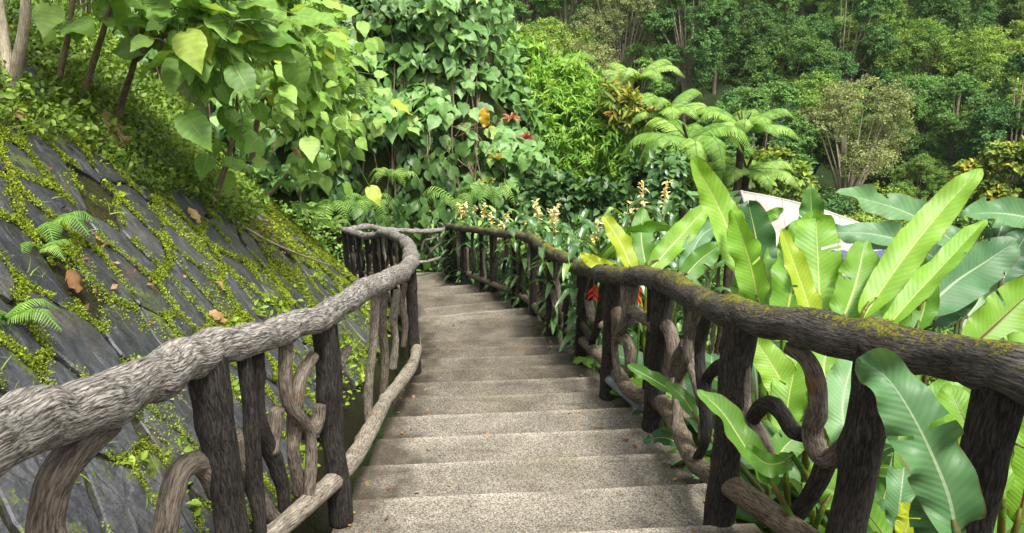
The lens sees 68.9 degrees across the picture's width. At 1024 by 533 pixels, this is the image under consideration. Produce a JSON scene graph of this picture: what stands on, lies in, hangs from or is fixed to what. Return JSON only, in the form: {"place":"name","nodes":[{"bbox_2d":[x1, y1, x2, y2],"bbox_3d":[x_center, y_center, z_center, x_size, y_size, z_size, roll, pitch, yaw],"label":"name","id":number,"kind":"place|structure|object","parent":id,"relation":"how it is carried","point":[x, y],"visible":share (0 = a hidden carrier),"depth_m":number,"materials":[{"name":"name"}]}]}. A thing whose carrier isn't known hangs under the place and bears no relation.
{"place":"outdoors","nodes":[
{"label":"outdoors","id":0,"kind":"place"},
{"bbox_2d":[0,1,408,532],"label":"hillside","id":1,"kind":"structure","parent":0,"point":[316,520],"depth_m":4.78,"materials":[{"name":"grey stone"}]},
{"bbox_2d":[0,298,61,331],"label":"bank fern","id":2,"kind":"object","parent":1,"relation":"on","point":[10,315],"visible":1,"depth_m":3.11,"materials":[{"name":"green plant"}]},
{"bbox_2d":[0,0,64,99],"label":"broad leaved sapling","id":3,"kind":"object","parent":1,"relation":"on","point":[48,17],"visible":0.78,"depth_m":4.89,"materials":[{"name":"beige plant"}]},
{"bbox_2d":[38,210,101,245],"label":"bank fern","id":4,"kind":"object","parent":1,"relation":"on","point":[55,222],"visible":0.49,"depth_m":3.95,"materials":[{"name":"green plant"}]},
{"bbox_2d":[41,0,110,90],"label":"broad leaved sapling","id":5,"kind":"object","parent":1,"relation":"on","point":[78,30],"visible":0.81,"depth_m":5.41,"materials":[{"name":"green plant"}]},
{"bbox_2d":[78,0,131,107],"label":"broad leaved sapling","id":6,"kind":"object","parent":1,"relation":"on","point":[121,9],"visible":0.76,"depth_m":5.48,"materials":[{"name":"brown plant"}]},
{"bbox_2d":[19,166,299,332],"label":"leaf litter","id":7,"kind":"object","parent":1,"relation":"on","point":[113,286],"visible":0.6,"depth_m":4.39,"materials":[{"name":"brown plant"}]},
{"bbox_2d":[0,0,390,532],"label":"moss","id":8,"kind":"object","parent":1,"relation":"on","point":[277,214],"visible":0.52,"depth_m":4.88,"materials":[{"name":"green plant"}]},
{"bbox_2d":[0,0,390,523],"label":"weeds","id":9,"kind":"object","parent":1,"relation":"on","point":[156,91],"visible":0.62,"depth_m":6.21,"materials":[{"name":"green plant"}]},
{"bbox_2d":[96,0,341,151],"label":"broad leaved sapling","id":10,"kind":"object","parent":1,"relation":"on","point":[205,39],"visible":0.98,"depth_m":5.24,"materials":[{"name":"green plant"}]},
{"bbox_2d":[194,74,273,209],"bbox_3d":[-2.400,-1.044,6.482,0.770,1.246,1.180,0,20,0],"label":"broad leaved sapling","id":11,"kind":"object","parent":1,"relation":"on","point":[236,125],"visible":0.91,"depth_m":6.47,"materials":[{"name":"green plant"}]},
{"bbox_2d":[210,0,358,163],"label":"broad leaved sapling","id":12,"kind":"object","parent":1,"relation":"on","point":[316,47],"visible":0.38,"depth_m":8.19,"materials":[{"name":"green plant"}]},
{"bbox_2d":[247,19,411,205],"bbox_3d":[-2.972,-2.391,11.042,2.303,3.518,3.299,-14,24,-33],"label":"broad leaved sapling","id":13,"kind":"object","parent":1,"relation":"on","point":[329,136],"visible":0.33,"depth_m":10.67,"materials":[{"name":"green plant"}]},
{"bbox_2d":[295,200,367,236],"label":"gully fern","id":14,"kind":"object","parent":1,"relation":"on","point":[339,206],"visible":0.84,"depth_m":15.95,"materials":[{"name":"green plant"}]},
{"bbox_2d":[332,272,762,532],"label":"stairs","id":15,"kind":"structure","parent":1,"relation":"on","point":[519,468],"depth_m":4.71,"materials":[{"name":"grey concrete"}]},
{"bbox_2d":[0,227,421,532],"bbox_3d":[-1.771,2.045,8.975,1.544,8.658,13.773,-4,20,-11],"label":"rustic railing","id":16,"kind":"object","parent":15,"relation":"on","point":[75,426],"visible":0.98,"depth_m":2.69,"materials":[{"name":"grey wood"}]},
{"bbox_2d":[341,223,446,271],"bbox_3d":[-2.456,-0.382,15.745,2.276,1.339,0.444,-8,22,-22],"label":"rustic railing","id":17,"kind":"object","parent":15,"relation":"on","point":[367,226],"visible":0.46,"depth_m":15.79,"materials":[{"name":"grey wood"}]},
{"bbox_2d":[445,223,1023,532],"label":"rustic railing","id":18,"kind":"object","parent":15,"relation":"on","point":[989,373],"visible":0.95,"depth_m":3.09,"materials":[{"name":"brown wood"}]},
{"bbox_2d":[61,0,711,272],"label":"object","id":19,"kind":"structure","parent":0,"point":[382,156],"depth_m":18.58,"materials":[{"name":"plant"}]},
{"bbox_2d":[80,0,301,195],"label":"climbing vine","id":20,"kind":"object","parent":19,"relation":"on","point":[218,128],"visible":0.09,"depth_m":17.44,"materials":[{"name":"green plant"}]},
{"bbox_2d":[234,131,459,269],"bbox_3d":[-3.949,-1.430,18.088,5.404,3.430,1.612,-2,20,-6],"label":"hanging vine","id":21,"kind":"object","parent":19,"relation":"on","point":[337,192],"visible":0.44,"depth_m":18.13,"materials":[{"name":"green plant"}]},
{"bbox_2d":[276,0,453,188],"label":"climbing vine","id":22,"kind":"object","parent":19,"relation":"on","point":[414,127],"visible":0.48,"depth_m":17.75,"materials":[{"name":"green plant"}]},
{"bbox_2d":[273,197,456,273],"bbox_3d":[-4.730,-0.779,18.524,6.856,2.554,0.879,-2,20,-5],"label":"ground creeper","id":23,"kind":"object","parent":19,"relation":"on","point":[323,241],"visible":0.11,"depth_m":18.47,"materials":[{"name":"green plant"}]},
{"bbox_2d":[341,0,484,26],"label":"climbing vine","id":24,"kind":"object","parent":19,"relation":"on","point":[411,4],"visible":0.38,"depth_m":17.32,"materials":[{"name":"green plant"}]},
{"bbox_2d":[331,0,593,240],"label":"climbing vine","id":25,"kind":"object","parent":19,"relation":"on","point":[508,55],"visible":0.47,"depth_m":18.56,"materials":[{"name":"green plant"}]},
{"bbox_2d":[423,0,546,205],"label":"climbing vine","id":26,"kind":"object","parent":19,"relation":"on","point":[505,145],"visible":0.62,"depth_m":18.45,"materials":[{"name":"green plant"}]},
{"bbox_2d":[435,146,558,271],"bbox_3d":[-0.012,-1.540,19.719,3.793,3.126,3.582,0,20,0],"label":"hanging vine","id":27,"kind":"object","parent":19,"relation":"on","point":[502,201],"visible":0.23,"depth_m":18.64,"materials":[{"name":"green plant"}]},
{"bbox_2d":[353,0,1022,491],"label":"valley ground","id":28,"kind":"structure","parent":0,"point":[823,178],"depth_m":59.45,"materials":[{"name":"green plant"}]},
{"bbox_2d":[414,186,495,218],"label":"gully fern","id":29,"kind":"object","parent":28,"relation":"on","point":[457,200],"visible":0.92,"depth_m":16.70,"materials":[{"name":"green plant"}]},
{"bbox_2d":[443,203,486,284],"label":"ginger plant","id":30,"kind":"object","parent":28,"relation":"on","point":[480,222],"visible":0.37,"depth_m":15.34,"materials":[{"name":"green plant"}]},
{"bbox_2d":[454,205,513,290],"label":"ginger plant","id":31,"kind":"object","parent":28,"relation":"on","point":[495,215],"visible":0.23,"depth_m":14.27,"materials":[{"name":"green plant"}]},
{"bbox_2d":[455,183,524,209],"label":"gully fern","id":32,"kind":"object","parent":28,"relation":"on","point":[493,192],"visible":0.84,"depth_m":17.05,"materials":[{"name":"green plant"}]},
{"bbox_2d":[470,218,526,299],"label":"ginger plant","id":33,"kind":"object","parent":28,"relation":"on","point":[487,249],"visible":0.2,"depth_m":13.07,"materials":[{"name":"green plant"}]},
{"bbox_2d":[495,226,552,319],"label":"ginger plant","id":34,"kind":"object","parent":28,"relation":"on","point":[517,245],"visible":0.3,"depth_m":10.73,"materials":[{"name":"green plant"}]},
{"bbox_2d":[508,215,567,326],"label":"ginger plant","id":35,"kind":"object","parent":28,"relation":"on","point":[532,223],"visible":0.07,"depth_m":10.74,"materials":[{"name":"green plant"}]},
{"bbox_2d":[527,246,594,345],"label":"ginger plant","id":36,"kind":"object","parent":28,"relation":"on","point":[543,264],"visible":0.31,"depth_m":8.37,"materials":[{"name":"green plant"}]},
{"bbox_2d":[531,231,591,344],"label":"ginger plant","id":37,"kind":"object","parent":28,"relation":"on","point":[557,238],"visible":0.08,"depth_m":8.72,"materials":[{"name":"green plant"}]},
{"bbox_2d":[532,198,591,247],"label":"ginger plant","id":38,"kind":"object","parent":28,"relation":"on","point":[585,212],"visible":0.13,"depth_m":11.14,"materials":[{"name":"beige plant"}]},
{"bbox_2d":[517,16,607,84],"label":"rainforest tree","id":39,"kind":"object","parent":28,"relation":"on","point":[546,36],"visible":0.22,"depth_m":52.85,"materials":[{"name":"green plant"}]},
{"bbox_2d":[507,165,619,232],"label":"slope shrub","id":40,"kind":"object","parent":28,"relation":"on","point":[541,190],"visible":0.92,"depth_m":16.74,"materials":[{"name":"green plant"}]},
{"bbox_2d":[529,0,601,38],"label":"rainforest tree","id":41,"kind":"object","parent":28,"relation":"on","point":[553,7],"visible":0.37,"depth_m":59.85,"materials":[{"name":"green plant"}]},
{"bbox_2d":[499,31,645,219],"bbox_3d":[1.396,-2.318,22.091,5.750,8.892,3.325,6,21,16],"label":"narrow leaved bush","id":42,"kind":"object","parent":28,"relation":"on","point":[572,122],"visible":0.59,"depth_m":20.66,"materials":[{"name":"green plant"}]},
{"bbox_2d":[541,39,633,162],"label":"rainforest tree","id":43,"kind":"object","parent":28,"relation":"on","point":[601,56],"visible":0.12,"depth_m":46.87,"materials":[{"name":"green plant"}]},
{"bbox_2d":[559,220,615,258],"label":"ginger plant","id":44,"kind":"object","parent":28,"relation":"on","point":[583,238],"visible":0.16,"depth_m":9.23,"materials":[{"name":"green plant"}]},
{"bbox_2d":[555,245,630,372],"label":"ginger plant","id":45,"kind":"object","parent":28,"relation":"on","point":[566,269],"visible":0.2,"depth_m":6.96,"materials":[{"name":"green plant"}]},
{"bbox_2d":[565,0,674,68],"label":"rainforest tree","id":46,"kind":"object","parent":28,"relation":"on","point":[650,5],"visible":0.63,"depth_m":54.14,"materials":[{"name":"green plant"}]},
{"bbox_2d":[570,0,683,52],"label":"rainforest tree","id":47,"kind":"object","parent":28,"relation":"on","point":[625,10],"visible":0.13,"depth_m":57.66,"materials":[{"name":"green plant"}]},
{"bbox_2d":[593,73,665,229],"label":"croton shrub","id":48,"kind":"object","parent":28,"relation":"on","point":[614,103],"visible":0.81,"depth_m":19.89,"materials":[{"name":"green plant"}]},
{"bbox_2d":[598,197,661,376],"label":"ginger plant","id":49,"kind":"object","parent":28,"relation":"on","point":[626,217],"visible":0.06,"depth_m":9.17,"materials":[{"name":"green plant"}]},
{"bbox_2d":[597,149,664,365],"bbox_3d":[2.971,0.179,18.224,2.002,6.019,1.340,0,20,0],"label":"slope shrub","id":50,"kind":"object","parent":28,"relation":"on","point":[633,180],"visible":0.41,"depth_m":17.30,"materials":[{"name":"green plant"}]},
{"bbox_2d":[607,42,674,104],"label":"rainforest tree","id":51,"kind":"object","parent":28,"relation":"on","point":[646,59],"visible":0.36,"depth_m":53.34,"materials":[{"name":"green plant"}]},
{"bbox_2d":[601,59,685,221],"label":"tree fern","id":52,"kind":"object","parent":28,"relation":"on","point":[631,74],"visible":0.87,"depth_m":24.62,"materials":[{"name":"green plant"}]},
{"bbox_2d":[580,205,719,362],"bbox_3d":[1.216,0.608,6.535,1.107,2.245,0.894,9,22,24],"label":"heliconia","id":53,"kind":"object","parent":28,"relation":"on","point":[689,235],"visible":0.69,"depth_m":6.27,"materials":[{"name":"green plant"}]},
{"bbox_2d":[607,242,698,376],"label":"ginger plant","id":54,"kind":"object","parent":28,"relation":"on","point":[632,334],"visible":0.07,"depth_m":7.59,"materials":[{"name":"green plant"}]},
{"bbox_2d":[616,180,692,324],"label":"ginger plant","id":55,"kind":"object","parent":28,"relation":"on","point":[671,219],"visible":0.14,"depth_m":9.51,"materials":[{"name":"green plant"}]},
{"bbox_2d":[635,141,698,220],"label":"slope shrub","id":56,"kind":"object","parent":28,"relation":"on","point":[678,174],"visible":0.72,"depth_m":15.70,"materials":[{"name":"green plant"}]},
{"bbox_2d":[615,88,718,156],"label":"tree fern","id":57,"kind":"object","parent":28,"relation":"on","point":[676,107],"visible":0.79,"depth_m":19.61,"materials":[{"name":"green plant"}]},
{"bbox_2d":[616,117,755,311],"bbox_3d":[4.034,0.257,18.680,3.047,7.710,2.931,0,20,0],"label":"tree fern","id":58,"kind":"object","parent":28,"relation":"on","point":[700,138],"visible":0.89,"depth_m":17.03,"materials":[{"name":"green plant"}]},
{"bbox_2d":[640,0,743,122],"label":"rainforest tree","id":59,"kind":"object","parent":28,"relation":"on","point":[703,56],"visible":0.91,"depth_m":52.03,"materials":[{"name":"green plant"}]},
{"bbox_2d":[627,363,829,532],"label":"heliconia","id":60,"kind":"object","parent":28,"relation":"on","point":[746,441],"visible":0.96,"depth_m":2.98,"materials":[{"name":"green plant"}]},
{"bbox_2d":[690,156,776,425],"bbox_3d":[1.525,0.525,4.826,0.878,2.462,0.742,-16,25,-37],"label":"heliconia","id":61,"kind":"object","parent":28,"relation":"on","point":[745,234],"visible":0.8,"depth_m":4.51,"materials":[{"name":"green plant"}]},
{"bbox_2d":[687,106,801,354],"bbox_3d":[5.912,0.528,20.465,2.826,9.592,2.551,0,20,0],"label":"tree fern","id":62,"kind":"object","parent":28,"relation":"on","point":[743,121],"visible":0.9,"depth_m":18.92,"materials":[{"name":"green plant"}]},
{"bbox_2d":[707,1,802,87],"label":"rainforest tree","id":63,"kind":"object","parent":28,"relation":"on","point":[759,25],"visible":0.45,"depth_m":55.25,"materials":[{"name":"green plant"}]},
{"bbox_2d":[707,155,802,287],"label":"tree fern","id":64,"kind":"object","parent":28,"relation":"on","point":[763,170],"visible":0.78,"depth_m":19.60,"materials":[{"name":"green plant"}]},
{"bbox_2d":[700,81,820,169],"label":"rainforest tree","id":65,"kind":"object","parent":28,"relation":"on","point":[729,93],"visible":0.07,"depth_m":46.29,"materials":[{"name":"green plant"}]},
{"bbox_2d":[726,143,801,202],"bbox_3d":[9.519,0.740,29.608,3.823,11.198,3.578,0,20,0],"label":"yellow tree","id":66,"kind":"object","parent":28,"relation":"on","point":[784,153],"visible":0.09,"depth_m":28.15,"materials":[{"name":"green plant"}]},
{"bbox_2d":[631,362,897,531],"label":"heliconia","id":67,"kind":"object","parent":28,"relation":"on","point":[739,511],"visible":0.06,"depth_m":4.65,"materials":[{"name":"green plant"}]},
{"bbox_2d":[708,80,823,190],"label":"rainforest tree","id":68,"kind":"object","parent":28,"relation":"on","point":[757,98],"visible":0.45,"depth_m":41.57,"materials":[{"name":"green plant"}]},
{"bbox_2d":[733,151,820,199],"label":"slope shrub","id":69,"kind":"object","parent":28,"relation":"on","point":[803,179],"visible":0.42,"depth_m":21.69,"materials":[{"name":"green plant"}]},
{"bbox_2d":[668,412,888,531],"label":"heliconia","id":70,"kind":"object","parent":28,"relation":"on","point":[771,433],"visible":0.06,"depth_m":4.20,"materials":[{"name":"green plant"}]},
{"bbox_2d":[744,0,814,22],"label":"rainforest tree","id":71,"kind":"object","parent":28,"relation":"on","point":[780,5],"visible":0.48,"depth_m":64.61,"materials":[{"name":"green plant"}]},
{"bbox_2d":[732,23,849,110],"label":"rainforest tree","id":72,"kind":"object","parent":28,"relation":"on","point":[754,76],"visible":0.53,"depth_m":51.96,"materials":[{"name":"green plant"}]},
{"bbox_2d":[692,438,893,532],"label":"heliconia","id":73,"kind":"object","parent":28,"relation":"on","point":[794,477],"visible":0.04,"depth_m":3.98,"materials":[{"name":"green plant"}]},
{"bbox_2d":[753,337,851,532],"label":"heliconia","id":74,"kind":"object","parent":28,"relation":"on","point":[781,373],"visible":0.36,"depth_m":3.46,"materials":[{"name":"green plant"}]},
{"bbox_2d":[763,187,842,485],"bbox_3d":[1.750,0.666,4.897,0.512,2.254,1.736,5,21,13],"label":"heliconia","id":75,"kind":"object","parent":28,"relation":"on","point":[803,267],"visible":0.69,"depth_m":4.43,"materials":[{"name":"green plant"}]},
{"bbox_2d":[730,190,885,285],"bbox_3d":[5.323,2.437,15.048,2.982,7.006,3.663,11,23,27],"label":"awning","id":76,"kind":"object","parent":28,"relation":"on","point":[789,214],"visible":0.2,"depth_m":14.79,"materials":[{"name":"fabric"}]},
{"bbox_2d":[758,70,873,187],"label":"rainforest tree","id":77,"kind":"object","parent":28,"relation":"on","point":[811,94],"visible":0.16,"depth_m":46.93,"materials":[{"name":"green plant"}]},
{"bbox_2d":[783,41,867,111],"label":"rainforest tree","id":78,"kind":"object","parent":28,"relation":"on","point":[848,57],"visible":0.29,"depth_m":52.46,"materials":[{"name":"green plant"}]},
{"bbox_2d":[819,187,857,216],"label":"valley tree","id":79,"kind":"object","parent":28,"relation":"on","point":[835,205],"visible":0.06,"depth_m":41.55,"materials":[{"name":"green plant"}]},
{"bbox_2d":[805,0,904,91],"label":"rainforest tree","id":80,"kind":"object","parent":28,"relation":"on","point":[831,29],"visible":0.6,"depth_m":54.08,"materials":[{"name":"green plant"}]},
{"bbox_2d":[795,73,915,205],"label":"rainforest tree","id":81,"kind":"object","parent":28,"relation":"on","point":[867,161],"visible":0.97,"depth_m":42.77,"materials":[{"name":"green plant"}]},
{"bbox_2d":[817,0,917,116],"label":"rainforest tree","id":82,"kind":"object","parent":28,"relation":"on","point":[902,20],"visible":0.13,"depth_m":58.87,"materials":[{"name":"green plant"}]},
{"bbox_2d":[838,180,908,226],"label":"valley tree","id":83,"kind":"object","parent":28,"relation":"on","point":[861,217],"visible":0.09,"depth_m":40.86,"materials":[{"name":"green plant"}]},
{"bbox_2d":[825,12,931,134],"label":"rainforest tree","id":84,"kind":"object","parent":28,"relation":"on","point":[851,40],"visible":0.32,"depth_m":55.94,"materials":[{"name":"green plant"}]},
{"bbox_2d":[848,103,926,216],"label":"rainforest tree","id":85,"kind":"object","parent":28,"relation":"on","point":[872,179],"visible":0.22,"depth_m":49.44,"materials":[{"name":"green plant"}]},
{"bbox_2d":[835,183,960,333],"bbox_3d":[2.988,1.184,6.359,1.843,3.679,1.022,-18,26,-40],"label":"banana plant","id":86,"kind":"object","parent":28,"relation":"on","point":[869,198],"visible":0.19,"depth_m":6.13,"materials":[{"name":"green plant"}]},
{"bbox_2d":[823,168,987,438],"bbox_3d":[2.173,0.720,4.416,1.085,2.538,0.540,-14,24,-34],"label":"heliconia","id":87,"kind":"object","parent":28,"relation":"on","point":[900,280],"visible":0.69,"depth_m":4.13,"materials":[{"name":"green plant"}]},
{"bbox_2d":[885,153,949,200],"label":"rainforest tree","id":88,"kind":"object","parent":28,"relation":"on","point":[929,191],"visible":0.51,"depth_m":44.72,"materials":[{"name":"green plant"}]},
{"bbox_2d":[855,348,986,532],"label":"heliconia","id":89,"kind":"object","parent":28,"relation":"on","point":[943,480],"visible":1,"depth_m":2.03,"materials":[{"name":"green plant"}]},
{"bbox_2d":[886,72,966,186],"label":"rainforest tree","id":90,"kind":"object","parent":28,"relation":"on","point":[926,90],"visible":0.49,"depth_m":51.87,"materials":[{"name":"green plant"}]},
{"bbox_2d":[885,375,970,532],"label":"heliconia","id":91,"kind":"object","parent":28,"relation":"on","point":[900,494],"visible":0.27,"depth_m":2.90,"materials":[{"name":"green plant"}]},
{"bbox_2d":[876,16,990,160],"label":"rainforest tree","id":92,"kind":"object","parent":28,"relation":"on","point":[939,39],"visible":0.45,"depth_m":55.14,"materials":[{"name":"green plant"}]},
{"bbox_2d":[892,0,995,135],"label":"rainforest tree","id":93,"kind":"object","parent":28,"relation":"on","point":[939,9],"visible":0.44,"depth_m":57.20,"materials":[{"name":"green plant"}]},
{"bbox_2d":[868,497,1023,532],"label":"heliconia","id":94,"kind":"object","parent":28,"relation":"on","point":[878,522],"visible":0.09,"depth_m":3.90,"materials":[{"name":"green plant"}]},
{"bbox_2d":[913,71,1012,174],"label":"rainforest tree","id":95,"kind":"object","parent":28,"relation":"on","point":[963,86],"visible":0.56,"depth_m":48.69,"materials":[{"name":"green plant"}]},
{"bbox_2d":[917,194,1023,446],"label":"banana plant","id":96,"kind":"object","parent":28,"relation":"on","point":[983,269],"visible":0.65,"depth_m":4.71,"materials":[{"name":"green plant"}]},
{"bbox_2d":[944,0,1006,55],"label":"rainforest tree","id":97,"kind":"object","parent":28,"relation":"on","point":[988,16],"visible":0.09,"depth_m":60.05,"materials":[{"name":"green plant"}]},
{"bbox_2d":[930,20,1023,81],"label":"rainforest tree","id":98,"kind":"object","parent":28,"relation":"on","point":[1004,44],"visible":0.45,"depth_m":54.44,"materials":[{"name":"green plant"}]},
{"bbox_2d":[937,274,1023,532],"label":"heliconia","id":99,"kind":"object","parent":28,"relation":"on","point":[994,317],"visible":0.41,"depth_m":3.21,"materials":[{"name":"green plant"}]},
{"bbox_2d":[943,135,1023,241],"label":"yellow tree","id":100,"kind":"object","parent":28,"relation":"on","point":[1006,157],"visible":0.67,"depth_m":30.62,"materials":[{"name":"green plant"}]},
{"bbox_2d":[952,49,1023,193],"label":"rainforest tree","id":101,"kind":"object","parent":28,"relation":"on","point":[997,117],"visible":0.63,"depth_m":43.29,"materials":[{"name":"green plant"}]},
{"bbox_2d":[954,78,1023,197],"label":"rainforest tree","id":102,"kind":"object","parent":28,"relation":"on","point":[1017,98],"visible":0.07,"depth_m":48.21,"materials":[{"name":"green plant"}]},
{"bbox_2d":[960,0,1023,33],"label":"rainforest tree","id":103,"kind":"object","parent":28,"relation":"on","point":[1009,8],"visible":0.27,"depth_m":64.79,"materials":[{"name":"green plant"}]},
{"bbox_2d":[964,61,1023,106],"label":"rainforest tree","id":104,"kind":"object","parent":28,"relation":"on","point":[985,67],"visible":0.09,"depth_m":52.87,"materials":[{"name":"green plant"}]},
{"bbox_2d":[693,191,741,354],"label":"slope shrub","id":105,"kind":"object","parent":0,"point":[737,199],"visible":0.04,"depth_m":14.35,"materials":[{"name":"green plant"}]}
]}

